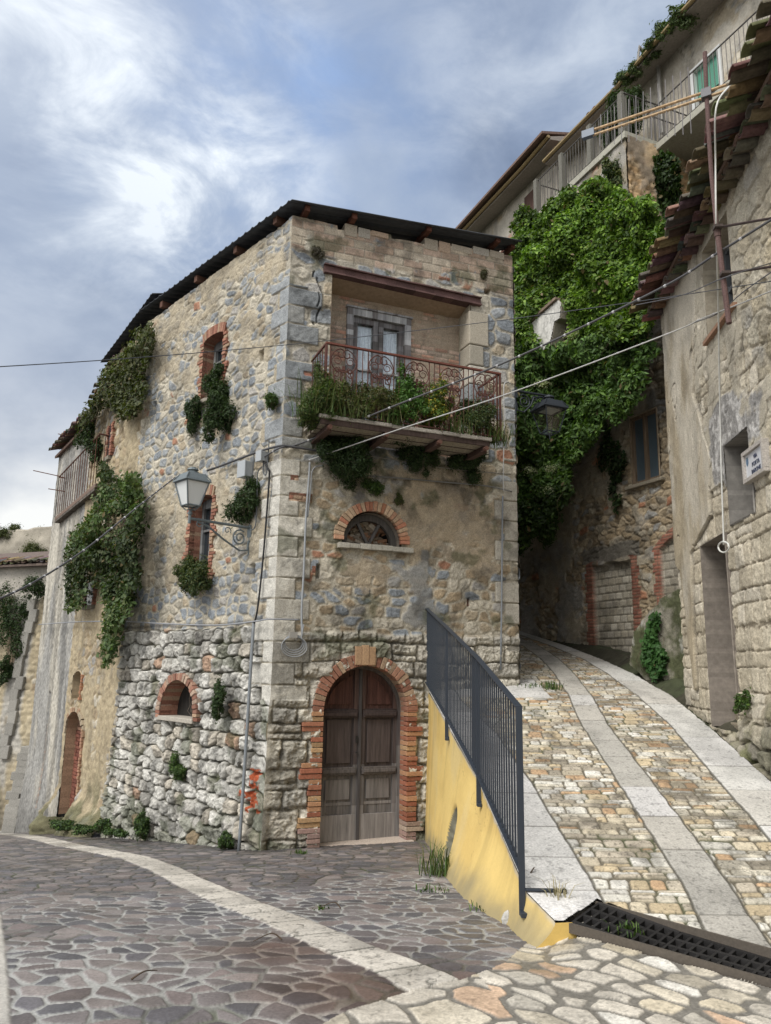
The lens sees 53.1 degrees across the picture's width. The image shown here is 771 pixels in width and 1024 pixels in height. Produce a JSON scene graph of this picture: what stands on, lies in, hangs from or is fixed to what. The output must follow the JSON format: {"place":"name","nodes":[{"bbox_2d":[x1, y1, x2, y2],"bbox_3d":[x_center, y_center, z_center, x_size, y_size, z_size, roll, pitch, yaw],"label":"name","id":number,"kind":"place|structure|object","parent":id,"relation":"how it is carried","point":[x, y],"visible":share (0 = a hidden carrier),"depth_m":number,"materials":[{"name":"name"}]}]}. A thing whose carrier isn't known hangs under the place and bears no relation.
{"place":"outdoors","nodes":[
{"label":"outdoors","id":0,"kind":"place"},
{"bbox_2d":[0,0,686,529],"label":"sky","id":1,"kind":"structure","parent":0,"point":[140,140],"materials":[{"name":"blue"}]},
{"bbox_2d":[0,832,770,1023],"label":"street paving","id":2,"kind":"structure","parent":0,"point":[93,925],"depth_m":4.58,"materials":[{"name":"grey stone"}]},
{"bbox_2d":[48,817,129,838],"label":"base weed","id":3,"kind":"object","parent":2,"relation":"on","point":[102,826],"visible":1,"depth_m":12.60,"materials":[{"name":"green plant"}]},
{"bbox_2d":[131,970,156,979],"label":"twig","id":4,"kind":"object","parent":2,"relation":"on","point":[135,976],"visible":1,"depth_m":4.01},
{"bbox_2d":[290,849,309,854],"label":"weed tuft","id":5,"kind":"object","parent":2,"relation":"on","point":[300,851],"visible":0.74,"depth_m":9.58,"materials":[{"name":"green plant"}]},
{"bbox_2d":[405,836,450,878],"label":"weed tuft","id":6,"kind":"object","parent":2,"relation":"on","point":[434,870],"visible":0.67,"depth_m":7.67,"materials":[{"name":"green plant"}]},
{"bbox_2d":[412,882,449,893],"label":"weed tuft","id":7,"kind":"object","parent":2,"relation":"on","point":[426,888],"visible":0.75,"depth_m":6.79,"materials":[{"name":"green plant"}]},
{"bbox_2d":[501,910,508,923],"bbox_3d":[0.867,2.888,5.472,0.085,0.119,0.068,1,-11,0],"label":"stone chip","id":8,"kind":"object","parent":2,"relation":"on","point":[505,918],"visible":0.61,"depth_m":5.46,"materials":[{"name":"white stone"}]},
{"bbox_2d":[435,408,482,434],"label":"balcony grass","id":9,"kind":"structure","parent":0,"point":[469,428],"depth_m":11.46,"materials":[{"name":"green plant"}]},
{"bbox_2d":[429,631,770,947],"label":"ramp","id":10,"kind":"structure","parent":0,"point":[644,796],"depth_m":7.01,"materials":[{"name":"stone"}]},
{"bbox_2d":[517,554,522,630],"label":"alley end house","id":11,"kind":"structure","parent":10,"relation":"on","point":[519,582],"depth_m":18.11,"materials":[{"name":"stone"}]},
{"bbox_2d":[535,680,563,690],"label":"weed tuft","id":12,"kind":"object","parent":10,"relation":"on","point":[547,686],"visible":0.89,"depth_m":11.64,"materials":[{"name":"green plant"}]},
{"bbox_2d":[526,873,581,899],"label":"weed tuft","id":13,"kind":"object","parent":10,"relation":"on","point":[559,892],"visible":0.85,"depth_m":5.17,"materials":[{"name":"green plant"}]},
{"bbox_2d":[520,319,679,651],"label":"alley house","id":14,"kind":"structure","parent":10,"relation":"on","point":[606,577],"depth_m":15.38,"materials":[{"name":"stone"}]},
{"bbox_2d":[528,297,571,352],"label":"ruined wall","id":15,"kind":"structure","parent":14,"relation":"attached to","point":[548,327],"depth_m":16.09,"materials":[{"name":"paint"}]},
{"bbox_2d":[507,174,665,350],"bbox_3d":[4.061,-5.543,16.603,2.180,6.017,6.299,7,-13,-26],"label":"ivy","id":16,"kind":"object","parent":15,"relation":"attached to","point":[590,243],"visible":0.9,"depth_m":15.91,"materials":[{"name":"green plant"}]},
{"bbox_2d":[596,421,627,514],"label":"creeper","id":17,"kind":"object","parent":14,"relation":"attached to","point":[606,457],"visible":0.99,"depth_m":15.41,"materials":[{"name":"green plant"}]},
{"bbox_2d":[625,406,665,490],"bbox_3d":[5.029,-1.207,14.827,0.320,1.459,0.986,6,-13,-23],"label":"window","id":18,"kind":"structure","parent":14,"relation":"in","point":[644,440],"depth_m":14.82,"materials":[{"name":"paint"}]},
{"bbox_2d":[629,589,684,679],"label":"mossy parapet","id":19,"kind":"structure","parent":10,"relation":"on","point":[668,607],"depth_m":12.53,"materials":[{"name":"stone"}]},
{"bbox_2d":[636,611,669,682],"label":"creeper","id":20,"kind":"object","parent":19,"relation":"attached to","point":[653,655],"visible":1,"depth_m":12.60,"materials":[{"name":"green plant"}]},
{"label":"hillside","id":21,"kind":"structure","parent":0,"visible":0},
{"bbox_2d":[456,131,568,327],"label":"further house","id":22,"kind":"structure","parent":21,"relation":"on","point":[491,212],"depth_m":25.41,"materials":[{"name":"paint"}]},
{"bbox_2d":[514,326,661,556],"bbox_3d":[3.543,-2.410,15.913,1.552,6.633,5.314,6,-13,-24],"label":"elder thicket","id":23,"kind":"object","parent":21,"relation":"on","point":[610,388],"visible":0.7,"depth_m":15.44,"materials":[{"name":"green plant"}]},
{"bbox_2d":[540,464,562,474],"bbox_3d":[3.351,-0.872,15.458,0.557,0.256,0.335,-4,-12,22],"label":"elder blossom","id":24,"kind":"object","parent":23,"relation":"attached to","point":[548,470],"visible":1,"depth_m":15.42,"materials":[{"name":"green plant"}]},
{"bbox_2d":[533,0,769,328],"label":"house","id":25,"kind":"structure","parent":21,"relation":"on","point":[718,35],"depth_m":18.08,"materials":[{"name":"paint"}]},
{"bbox_2d":[598,153,624,189],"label":"terrace plant","id":26,"kind":"object","parent":25,"relation":"on","point":[611,172],"visible":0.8,"depth_m":17.59,"materials":[{"name":"green plant"}]},
{"bbox_2d":[596,83,649,148],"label":"terrace plant","id":27,"kind":"object","parent":25,"relation":"on","point":[612,96],"visible":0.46,"depth_m":18.91,"materials":[{"name":"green plant"}]},
{"bbox_2d":[612,57,644,86],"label":"roof weed","id":28,"kind":"object","parent":25,"relation":"on","point":[621,75],"visible":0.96,"depth_m":19.81,"materials":[{"name":"green plant"}]},
{"bbox_2d":[637,18,673,67],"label":"roof weed","id":29,"kind":"object","parent":25,"relation":"on","point":[659,36],"visible":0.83,"depth_m":18.87,"materials":[{"name":"green plant"}]},
{"bbox_2d":[651,148,683,220],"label":"ivy","id":30,"kind":"object","parent":25,"relation":"attached to","point":[666,169],"visible":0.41,"depth_m":17.22,"materials":[{"name":"green plant"}]},
{"bbox_2d":[666,1,701,33],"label":"roof weed","id":31,"kind":"object","parent":25,"relation":"on","point":[686,22],"visible":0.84,"depth_m":18.11,"materials":[{"name":"green plant"}]},
{"bbox_2d":[690,43,724,109],"bbox_3d":[7.599,-9.765,17.987,0.270,1.850,0.929,6,-12,-22],"label":"shuttered window","id":32,"kind":"structure","parent":25,"relation":"in","point":[718,50],"depth_m":18.02,"materials":[{"name":"paint"}]},
{"bbox_3d":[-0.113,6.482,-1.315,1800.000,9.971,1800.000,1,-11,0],"label":"ground","id":33,"kind":"structure","parent":0,"visible":0},
{"bbox_2d":[0,551,48,833],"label":"stepped wall house","id":34,"kind":"structure","parent":33,"relation":"on","point":[17,691],"depth_m":21.04,"materials":[{"name":"paint"}]},
{"bbox_2d":[0,574,28,687],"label":"ivy","id":35,"kind":"object","parent":34,"relation":"attached to","point":[6,666],"visible":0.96,"depth_m":21.30,"materials":[{"name":"green plant"}]},
{"bbox_2d":[0,526,73,816],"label":"ruined gable","id":36,"kind":"structure","parent":33,"relation":"on","point":[15,541],"depth_m":28.59,"materials":[{"name":"stone"}]},
{"bbox_2d":[0,523,47,552],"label":"ruin weed","id":37,"kind":"object","parent":36,"relation":"attached to","point":[32,547],"visible":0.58,"depth_m":28.61,"materials":[{"name":"green plant"}]},
{"bbox_2d":[15,414,108,832],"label":"grey house","id":38,"kind":"structure","parent":33,"relation":"on","point":[42,769],"depth_m":18.67,"materials":[{"name":"paint"}]},
{"bbox_2d":[16,571,45,600],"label":"ivy","id":39,"kind":"object","parent":38,"relation":"attached to","point":[36,590],"visible":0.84,"depth_m":21.13,"materials":[{"name":"green plant"}]},
{"bbox_2d":[72,417,102,464],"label":"roof weed","id":40,"kind":"object","parent":38,"relation":"on","point":[83,438],"visible":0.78,"depth_m":17.43,"materials":[{"name":"green plant"}]},
{"bbox_2d":[29,293,162,837],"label":"overgrown house","id":41,"kind":"structure","parent":33,"relation":"on","point":[90,716],"depth_m":15.56,"materials":[{"name":"stone"}]},
{"bbox_2d":[82,580,97,609],"bbox_3d":[-6.114,1.738,16.030,0.150,0.572,0.803,10,-14,-36],"label":"window","id":42,"kind":"structure","parent":41,"relation":"in","point":[91,599],"depth_m":15.92,"materials":[{"name":"grey glass"}]},
{"bbox_2d":[58,457,150,670],"bbox_3d":[-5.883,0.994,15.490,1.093,4.257,6.737,8,-14,-33],"label":"creeper","id":43,"kind":"object","parent":41,"relation":"attached to","point":[117,596],"visible":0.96,"depth_m":14.18,"materials":[{"name":"green plant"}]},
{"bbox_2d":[104,421,115,461],"bbox_3d":[-5.835,-1.486,16.383,0.150,0.812,0.444,10,-14,-36],"label":"window","id":44,"kind":"structure","parent":41,"relation":"in","point":[109,448],"depth_m":16.27,"materials":[{"name":"red brick"}]},
{"bbox_2d":[75,320,168,433],"bbox_3d":[-5.844,-2.631,16.360,0.770,2.475,5.782,9,-14,-35],"label":"creeper","id":45,"kind":"object","parent":41,"relation":"attached to","point":[131,376],"visible":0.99,"depth_m":15.24,"materials":[{"name":"green plant"}]},
{"bbox_2d":[99,199,522,850],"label":"stone house","id":46,"kind":"structure","parent":33,"relation":"on","point":[337,733],"depth_m":11.83,"materials":[{"name":"stone"}]},
{"bbox_2d":[38,618,298,625],"bbox_3d":[-5.469,2.224,15.373,0.709,0.411,12.645,10,-15,-38],"label":"wall cable","id":47,"kind":"object","parent":46,"relation":"attached to","point":[187,624],"depth_m":11.82,"materials":[{"name":"grey rubber"}]},
{"bbox_2d":[168,751,187,785],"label":"base weed","id":48,"kind":"object","parent":46,"relation":"attached to","point":[177,768],"visible":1,"depth_m":11.62,"materials":[{"name":"green plant"}]},
{"bbox_2d":[155,673,201,723],"bbox_3d":[-3.114,2.961,12.308,0.531,0.760,1.339,12,-15,-42],"label":"cellar window","id":49,"kind":"structure","parent":46,"relation":"in","point":[177,699],"depth_m":12.47,"materials":[{"name":"brick"}]},
{"bbox_2d":[172,551,213,597],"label":"ivy","id":50,"kind":"object","parent":46,"relation":"attached to","point":[192,576],"visible":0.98,"depth_m":11.97,"materials":[{"name":"green plant"}]},
{"bbox_2d":[182,394,203,444],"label":"ivy","id":51,"kind":"object","parent":46,"relation":"attached to","point":[192,411],"visible":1,"depth_m":13.04,"materials":[{"name":"green plant"}]},
{"bbox_2d":[180,484,217,583],"bbox_3d":[-2.922,0.395,12.624,0.390,1.645,1.053,11,-15,-42],"label":"window","id":52,"kind":"structure","parent":46,"relation":"in","point":[200,540],"depth_m":12.81,"materials":[{"name":"brick"}]},
{"bbox_2d":[173,467,251,555],"bbox_3d":[-2.451,-0.006,11.125,1.217,1.159,0.404,11,-15,-42],"label":"wall lantern","id":53,"kind":"object","parent":46,"relation":"attached to","point":[191,484],"depth_m":10.86,"materials":[{"name":"metal"}]},
{"bbox_2d":[0,477,175,599],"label":"overhead cable","id":54,"kind":"object","parent":53,"relation":"attached to","point":[64,563],"visible":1,"depth_m":8.50,"materials":[{"name":"black rubber"}]},
{"bbox_2d":[197,322,229,403],"bbox_3d":[-2.844,-2.511,13.184,0.390,1.365,1.030,11,-15,-42],"label":"window","id":55,"kind":"structure","parent":46,"relation":"in","point":[215,338],"depth_m":13.33,"materials":[{"name":"brick"}]},
{"bbox_2d":[209,674,227,726],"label":"ivy","id":56,"kind":"object","parent":46,"relation":"attached to","point":[218,700],"visible":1,"depth_m":10.87,"materials":[{"name":"green plant"}]},
{"bbox_2d":[198,361,239,448],"bbox_3d":[-2.690,-1.747,12.530,0.770,1.581,0.787,1,-11,0],"label":"ivy","id":57,"kind":"object","parent":46,"relation":"attached to","point":[219,408],"visible":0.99,"depth_m":12.33,"materials":[{"name":"green plant"}]},
{"bbox_2d":[216,475,262,528],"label":"ivy","id":58,"kind":"object","parent":46,"relation":"attached to","point":[243,505],"visible":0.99,"depth_m":11.44,"materials":[{"name":"green plant"}]},
{"bbox_2d":[237,622,254,851],"bbox_3d":[-1.878,3.004,10.440,0.052,3.013,0.312,1,-11,0],"label":"drain conduit","id":59,"kind":"object","parent":46,"relation":"attached to","point":[246,740],"visible":0.94,"depth_m":10.36,"materials":[{"name":"grey metal"}]},
{"bbox_2d":[237,454,254,482],"bbox_3d":[-2.099,-0.600,11.636,0.145,0.598,0.312,11,-15,-42],"label":"junction box","id":60,"kind":"object","parent":46,"relation":"attached to","point":[245,467],"visible":0.78,"depth_m":11.61,"materials":[{"name":"paint"}]},
{"bbox_2d":[251,466,261,530],"bbox_3d":[-1.897,-0.196,11.373,0.038,0.933,0.268,9,-14,-33],"label":"wall cable","id":61,"kind":"object","parent":46,"relation":"attached to","point":[256,496],"depth_m":11.39,"materials":[{"name":"rubber"}]},
{"bbox_2d":[254,461,270,622],"bbox_3d":[-1.760,0.400,11.063,0.175,2.373,0.058,-7,-14,34],"label":"wall cable","id":62,"kind":"object","parent":46,"relation":"attached to","point":[267,467],"depth_m":11.05,"materials":[{"name":"black rubber"}]},
{"bbox_2d":[255,439,269,475],"bbox_3d":[-1.800,-0.797,11.354,0.145,0.549,0.209,11,-15,-42],"label":"junction box","id":63,"kind":"object","parent":46,"relation":"attached to","point":[260,455],"visible":0.99,"depth_m":11.33,"materials":[{"name":"paint"}]},
{"bbox_2d":[206,444,319,471],"bbox_3d":[-1.957,-0.785,11.616,2.115,0.219,0.551,-6,-13,29],"label":"wall cable","id":64,"kind":"object","parent":46,"relation":"attached to","point":[265,449],"depth_m":11.32,"materials":[{"name":"black rubber"}]},
{"bbox_2d":[263,389,278,411],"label":"wall tuft","id":65,"kind":"object","parent":46,"relation":"attached to","point":[270,398],"visible":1,"depth_m":11.32,"materials":[{"name":"green plant"}]},
{"bbox_2d":[281,624,307,656],"bbox_3d":[-1.260,1.776,10.639,0.380,0.456,0.070,6,-12,-22],"label":"cable coil","id":66,"kind":"object","parent":46,"relation":"attached to","point":[293,635],"visible":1,"depth_m":10.62,"materials":[{"name":"paint"}]},
{"bbox_2d":[301,462,310,631],"bbox_3d":[-1.142,0.501,10.977,0.076,2.503,0.042,8,-13,-29],"label":"conduit","id":67,"kind":"object","parent":46,"relation":"attached to","point":[305,530],"visible":1,"depth_m":10.97,"materials":[{"name":"grey metal"}]},
{"bbox_2d":[268,362,356,419],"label":"balcony grass","id":68,"kind":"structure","parent":46,"relation":"on","point":[330,405],"depth_m":10.65,"materials":[{"name":"green plant"}]},
{"bbox_2d":[307,465,322,517],"bbox_3d":[-1.019,-0.307,11.194,0.222,0.805,0.026,6,-13,-24],"label":"conduit","id":69,"kind":"object","parent":46,"relation":"attached to","point":[310,489],"visible":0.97,"depth_m":11.16,"materials":[{"name":"grey metal"}]},
{"bbox_2d":[310,245,326,259],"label":"wall tuft","id":70,"kind":"object","parent":46,"relation":"attached to","point":[319,254],"visible":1,"depth_m":11.91,"materials":[{"name":"green plant"}]},
{"bbox_2d":[294,357,344,431],"bbox_3d":[-0.945,-1.653,10.930,0.692,1.113,0.747,3,-12,-11],"label":"balcony plant","id":71,"kind":"object","parent":46,"relation":"on","point":[310,420],"visible":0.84,"depth_m":10.72,"materials":[{"name":"green plant"}]},
{"bbox_2d":[311,434,376,493],"bbox_3d":[-0.622,-0.785,11.278,1.002,1.019,0.764,1,-11,0],"label":"hanging bush","id":72,"kind":"object","parent":46,"relation":"hanging from","point":[351,462],"visible":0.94,"depth_m":11.19,"materials":[{"name":"green plant"}]},
{"bbox_2d":[319,666,400,841],"bbox_3d":[-0.393,3.430,11.056,1.280,2.420,0.190,6,-12,-22],"label":"arched door","id":73,"kind":"structure","parent":46,"relation":"in","point":[360,781],"depth_m":11.03,"materials":[{"name":"brown wood"}]},
{"bbox_2d":[328,373,405,427],"bbox_3d":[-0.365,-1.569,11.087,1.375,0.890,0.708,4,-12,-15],"label":"balcony plant","id":74,"kind":"object","parent":46,"relation":"on","point":[382,392],"visible":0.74,"depth_m":10.96,"materials":[{"name":"green plant"}]},
{"bbox_2d":[359,476,384,498],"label":"wall tuft","id":75,"kind":"object","parent":46,"relation":"attached to","point":[376,488],"visible":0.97,"depth_m":11.48,"materials":[{"name":"green plant"}]},
{"bbox_2d":[334,501,413,553],"bbox_3d":[-0.258,0.248,11.704,1.245,0.758,0.605,6,-12,-22],"label":"lunette window","id":76,"kind":"structure","parent":46,"relation":"in","point":[369,531],"depth_m":11.62,"materials":[{"name":"brick"}]},
{"bbox_2d":[344,304,412,450],"bbox_3d":[-0.135,-2.085,12.443,1.164,2.428,0.192,6,-12,-22],"label":"balcony door","id":77,"kind":"structure","parent":46,"relation":"in","point":[360,321],"depth_m":12.58,"materials":[{"name":"grey wood"}]},
{"bbox_2d":[370,396,422,427],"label":"balcony grass","id":78,"kind":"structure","parent":46,"relation":"on","point":[399,419],"depth_m":11.06,"materials":[{"name":"green plant"}]},
{"bbox_2d":[392,491,404,507],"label":"wall tuft","id":79,"kind":"object","parent":46,"relation":"attached to","point":[398,500],"visible":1,"depth_m":11.66,"materials":[{"name":"green plant"}]},
{"bbox_2d":[390,360,429,426],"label":"balcony plant","id":80,"kind":"object","parent":46,"relation":"on","point":[408,393],"visible":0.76,"depth_m":11.26,"materials":[{"name":"green plant"}]},
{"bbox_2d":[323,462,511,491],"bbox_3d":[0.562,-0.523,11.906,3.208,0.136,0.041,6,-12,-22],"label":"wall cable","id":81,"kind":"object","parent":46,"relation":"attached to","point":[436,481],"depth_m":11.99,"materials":[{"name":"grey rubber"}]},
{"bbox_2d":[388,421,447,480],"bbox_3d":[0.404,-0.998,11.809,0.751,1.032,1.015,-9,-15,41],"label":"hanging bush","id":82,"kind":"object","parent":46,"relation":"hanging from","point":[418,456],"visible":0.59,"depth_m":11.76,"materials":[{"name":"green plant"}]},
{"bbox_2d":[415,373,457,429],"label":"balcony plant","id":83,"kind":"object","parent":46,"relation":"on","point":[435,404],"visible":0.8,"depth_m":11.42,"materials":[{"name":"green plant"}]},
{"bbox_2d":[365,455,510,474],"bbox_3d":[0.802,-0.723,12.040,2.668,0.055,0.014,6,-12,-22],"label":"wall cable","id":84,"kind":"object","parent":46,"relation":"attached to","point":[439,467],"depth_m":12.07,"materials":[{"name":"black rubber"}]},
{"bbox_2d":[444,453,488,488],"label":"hanging bush","id":85,"kind":"object","parent":46,"relation":"hanging from","point":[459,462],"visible":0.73,"depth_m":12.13,"materials":[{"name":"green plant"}]},
{"bbox_2d":[452,392,500,438],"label":"balcony plant","id":86,"kind":"object","parent":46,"relation":"on","point":[485,415],"visible":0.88,"depth_m":11.69,"materials":[{"name":"green plant"}]},
{"bbox_2d":[480,269,488,280],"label":"wall tuft","id":87,"kind":"object","parent":46,"relation":"attached to","point":[483,273],"visible":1,"depth_m":13.04,"materials":[{"name":"green plant"}]},
{"bbox_2d":[500,496,503,669],"bbox_3d":[1.824,1.080,12.101,0.108,2.744,0.027,6,-12,-22],"label":"conduit","id":88,"kind":"object","parent":46,"relation":"attached to","point":[501,585],"visible":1,"depth_m":12.09,"materials":[{"name":"grey metal"}]},
{"bbox_2d":[470,418,534,448],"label":"balcony grass","id":89,"kind":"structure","parent":46,"relation":"on","point":[496,440],"depth_m":11.78,"materials":[{"name":"green plant"}]},
{"bbox_2d":[503,381,510,491],"bbox_3d":[2.002,-1.246,12.636,0.194,1.885,0.047,7,-13,-28],"label":"conduit","id":90,"kind":"object","parent":46,"relation":"attached to","point":[504,432],"visible":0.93,"depth_m":12.65,"materials":[{"name":"grey metal"}]},
{"bbox_2d":[264,219,770,456],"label":"overhead cable","id":91,"kind":"object","parent":46,"relation":"attached to","point":[656,290],"visible":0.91,"depth_m":9.32,"materials":[{"name":"black rubber"}]},
{"bbox_2d":[309,291,770,460],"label":"overhead cable","id":92,"kind":"object","parent":46,"relation":"attached to","point":[549,378],"visible":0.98,"depth_m":9.87,"materials":[{"name":"grey rubber"}]},
{"bbox_2d":[514,387,568,439],"bbox_3d":[2.580,-1.648,13.015,0.916,0.834,0.481,6,-12,-22],"label":"hanging lantern","id":93,"kind":"object","parent":46,"relation":"attached to","point":[549,405],"visible":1,"depth_m":13.00,"materials":[{"name":"metal"}]},
{"bbox_2d":[425,692,620,947],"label":"retaining wall","id":94,"kind":"structure","parent":33,"relation":"on","point":[482,872],"depth_m":7.03,"materials":[{"name":"paint"}]},
{"bbox_2d":[425,608,565,917],"bbox_3d":[0.848,2.123,8.401,0.325,2.610,6.204,2,-11,-4],"label":"handrail","id":95,"kind":"object","parent":94,"relation":"on","point":[449,648],"visible":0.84,"depth_m":6.96,"materials":[{"name":"metal"}]},
{"bbox_2d":[569,901,770,987],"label":"drain grate","id":96,"kind":"object","parent":33,"relation":"on","point":[720,954],"visible":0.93,"depth_m":4.57,"materials":[{"name":"metal"}]},
{"bbox_2d":[602,919,644,937],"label":"weed tuft","id":97,"kind":"object","parent":96,"relation":"on","point":[628,927],"visible":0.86,"depth_m":4.75,"materials":[{"name":"green plant"}]},
{"bbox_2d":[629,0,770,780],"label":"house","id":98,"kind":"structure","parent":33,"relation":"on","point":[725,611],"depth_m":9.29,"materials":[{"name":"stone"}]},
{"bbox_2d":[0,281,770,366],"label":"overhead cable","id":99,"kind":"object","parent":98,"relation":"attached to","point":[371,335],"visible":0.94,"depth_m":9.57,"materials":[{"name":"black rubber"}]},
{"bbox_2d":[723,244,732,302],"bbox_3d":[4.427,-2.914,9.562,0.080,1.234,0.980,0,-12,6],"label":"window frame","id":100,"kind":"structure","parent":98,"relation":"in","point":[726,253],"depth_m":10.02,"materials":[{"name":"brown wood"}]},
{"bbox_2d":[693,272,770,323],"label":"overhead cable","id":101,"kind":"object","parent":98,"relation":"attached to","point":[736,297],"visible":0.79,"depth_m":8.46,"materials":[{"name":"rubber"}]},
{"bbox_2d":[703,51,770,324],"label":"antenna mast","id":102,"kind":"object","parent":98,"relation":"attached to","point":[717,228],"visible":0.97,"depth_m":7.83,"materials":[{"name":"metal"}]},
{"bbox_2d":[581,67,728,145],"bbox_3d":[2.950,-4.401,8.481,1.587,0.888,0.108,-6,-13,30],"label":"aerial","id":103,"kind":"object","parent":102,"relation":"attached to","point":[590,133],"visible":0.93,"depth_m":8.47,"materials":[{"name":"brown metal"}]},
{"bbox_2d":[636,263,770,304],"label":"overhead cable","id":104,"kind":"object","parent":102,"relation":"attached to","point":[708,284],"visible":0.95,"depth_m":7.77,"materials":[{"name":"black rubber"}]},
{"bbox_2d":[714,86,729,552],"bbox_3d":[3.734,-2.011,8.475,0.243,4.672,2.498,-3,-12,18],"label":"aerial lead","id":105,"kind":"object","parent":102,"relation":"hanging from","point":[718,100],"visible":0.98,"depth_m":8.89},
{"bbox_2d":[731,687,753,715],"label":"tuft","id":106,"kind":"object","parent":98,"relation":"on","point":[742,702],"visible":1,"depth_m":8.48,"materials":[{"name":"green plant"}]},
{"bbox_2d":[741,438,770,483],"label":"street sign","id":107,"kind":"object","parent":98,"relation":"attached to","point":[755,459],"visible":1,"depth_m":8.24,"materials":[{"name":"ceramic"}]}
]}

